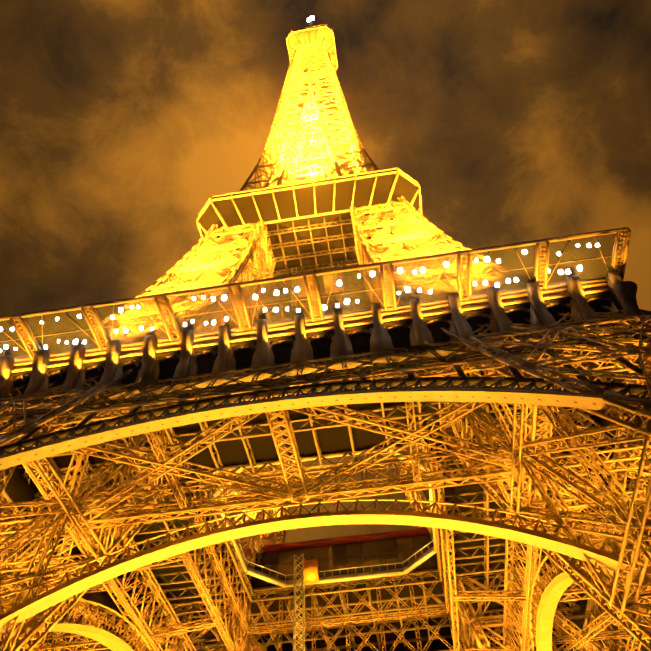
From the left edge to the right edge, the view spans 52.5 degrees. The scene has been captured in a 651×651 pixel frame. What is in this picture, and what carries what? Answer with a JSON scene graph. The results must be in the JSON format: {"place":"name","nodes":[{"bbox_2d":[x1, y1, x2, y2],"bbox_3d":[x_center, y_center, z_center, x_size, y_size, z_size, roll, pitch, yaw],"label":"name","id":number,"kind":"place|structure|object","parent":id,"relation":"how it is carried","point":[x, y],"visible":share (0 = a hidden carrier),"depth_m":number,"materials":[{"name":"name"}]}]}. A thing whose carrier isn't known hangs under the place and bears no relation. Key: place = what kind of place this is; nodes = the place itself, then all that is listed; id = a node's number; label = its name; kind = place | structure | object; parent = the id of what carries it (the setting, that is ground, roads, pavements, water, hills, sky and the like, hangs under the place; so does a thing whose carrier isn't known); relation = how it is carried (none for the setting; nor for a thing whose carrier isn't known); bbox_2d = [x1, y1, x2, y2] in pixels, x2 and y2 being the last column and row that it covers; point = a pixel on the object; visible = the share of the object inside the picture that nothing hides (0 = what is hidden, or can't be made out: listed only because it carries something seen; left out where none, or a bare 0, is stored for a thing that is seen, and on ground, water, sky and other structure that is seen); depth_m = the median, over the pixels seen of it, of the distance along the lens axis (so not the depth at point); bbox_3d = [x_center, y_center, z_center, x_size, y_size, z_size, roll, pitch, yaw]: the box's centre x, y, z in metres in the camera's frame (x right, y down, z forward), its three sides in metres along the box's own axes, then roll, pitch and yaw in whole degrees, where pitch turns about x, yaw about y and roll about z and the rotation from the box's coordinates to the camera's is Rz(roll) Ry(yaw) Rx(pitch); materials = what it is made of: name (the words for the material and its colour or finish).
{"place":"outdoors","nodes":[
{"label":"outdoors","id":0,"kind":"place"},
{"bbox_2d":[18,322,594,650],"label":"eiffel tower first floor joists","id":1,"kind":"object","parent":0,"point":[244,437],"visible":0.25,"depth_m":93.00,"materials":[{"name":"brown metal"}]},
{"bbox_2d":[226,211,395,313],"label":"eiffel tower joists","id":2,"kind":"object","parent":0,"point":[295,230],"visible":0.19,"depth_m":127.45,"materials":[{"name":"brown metal"}]},
{"bbox_2d":[0,270,646,650],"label":"support brackets","id":3,"kind":"object","parent":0,"point":[624,293],"visible":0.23,"depth_m":66.37,"materials":[{"name":"brown metal"}]},
{"bbox_2d":[0,388,650,650],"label":"arches","id":4,"kind":"structure","parent":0,"point":[608,561],"depth_m":56.15,"materials":[{"name":"yellow metal"}]},
{"bbox_2d":[0,0,650,650],"label":"sky","id":5,"kind":"structure","parent":0,"point":[514,121],"materials":[{"name":"brown"}]},
{"label":"ground","id":6,"kind":"structure","parent":0,"visible":0},
{"bbox_2d":[293,554,305,650],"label":"lattice column","id":7,"kind":"structure","parent":6,"relation":"on","point":[294,610],"depth_m":94.21,"materials":[{"name":"brown metal"}]},
{"bbox_2d":[304,559,318,583],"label":"works hoist cab","id":8,"kind":"object","parent":7,"relation":"attached to","point":[311,571],"visible":1,"depth_m":97.89,"materials":[{"name":"orange"}]},
{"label":"masonry piers","id":9,"kind":"object","parent":6,"relation":"on","visible":0},
{"bbox_2d":[0,196,650,650],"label":"tower legs","id":10,"kind":"object","parent":9,"relation":"on","point":[632,512],"visible":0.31,"depth_m":62.04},
{"bbox_2d":[196,167,422,295],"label":"eiffel tower second floor","id":11,"kind":"structure","parent":10,"relation":"on","point":[398,171],"depth_m":124.01,"materials":[{"name":"metal"}]},
{"bbox_2d":[229,40,400,255],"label":"tower spire","id":12,"kind":"structure","parent":11,"relation":"on","point":[322,144],"depth_m":186.67,"materials":[{"name":"yellow metal"}]},
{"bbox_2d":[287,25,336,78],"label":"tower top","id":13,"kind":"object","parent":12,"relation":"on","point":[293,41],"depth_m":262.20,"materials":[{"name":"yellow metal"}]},
{"bbox_2d":[286,19,337,79],"bbox_3d":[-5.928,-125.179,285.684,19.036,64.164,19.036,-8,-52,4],"label":"tower top platform","id":14,"kind":"structure","parent":12,"relation":"on","point":[298,31],"depth_m":261.11,"materials":[{"name":"yellow metal"}]},
{"bbox_2d":[307,16,314,21],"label":"beacon light","id":15,"kind":"object","parent":14,"relation":"on","point":[311,18],"visible":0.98,"depth_m":304.31,"materials":[{"name":"white"}]},
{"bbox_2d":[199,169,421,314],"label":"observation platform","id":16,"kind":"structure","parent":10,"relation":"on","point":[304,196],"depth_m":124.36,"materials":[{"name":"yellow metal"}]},
{"bbox_2d":[0,291,635,650],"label":"eiffel tower deck","id":17,"kind":"structure","parent":10,"relation":"on","point":[19,488],"depth_m":81.37,"materials":[{"name":"brown metal"}]},
{"bbox_2d":[210,477,427,560],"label":"first floor pavilion roof","id":18,"kind":"structure","parent":10,"relation":"on","point":[346,539],"depth_m":108.72,"materials":[{"name":"red metal"}]},
{"bbox_2d":[0,227,644,650],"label":"gallery frame","id":19,"kind":"object","parent":10,"relation":"on","point":[320,321],"visible":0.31,"depth_m":67.62,"materials":[{"name":"yellow metal"}]},
{"bbox_2d":[213,449,436,587],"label":"platform edge","id":20,"kind":"object","parent":10,"relation":"on","point":[418,561],"visible":0.5,"depth_m":97.98,"materials":[{"name":"yellow metal"}]},
{"bbox_2d":[0,324,650,650],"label":"beams","id":21,"kind":"structure","parent":10,"relation":"attached to","point":[291,492],"depth_m":67.92,"materials":[{"name":"metal"}]},
{"bbox_2d":[0,318,650,447],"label":"lattice girder","id":22,"kind":"object","parent":10,"relation":"attached to","point":[256,384],"visible":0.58,"depth_m":60.13,"materials":[{"name":"brown metal"}]},
{"bbox_2d":[0,377,650,464],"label":"arch truss","id":23,"kind":"object","parent":22,"relation":"attached to","point":[619,388],"visible":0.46,"depth_m":53.56,"materials":[{"name":"brown metal"}]},
{"bbox_2d":[0,500,650,650],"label":"eiffel tower arches","id":24,"kind":"structure","parent":10,"relation":"attached to","point":[414,503],"depth_m":63.57,"materials":[{"name":"brown metal"}]},
{"bbox_2d":[0,233,650,581],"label":"gallery panels","id":25,"kind":"object","parent":10,"relation":"on","point":[427,271],"visible":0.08,"depth_m":67.53,"materials":[{"name":"black"}]},
{"bbox_2d":[246,533,436,586],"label":"first floor pavilion glass","id":26,"kind":"object","parent":10,"relation":"on","point":[366,553],"visible":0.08,"depth_m":105.89,"materials":[{"name":"black"}]}
]}

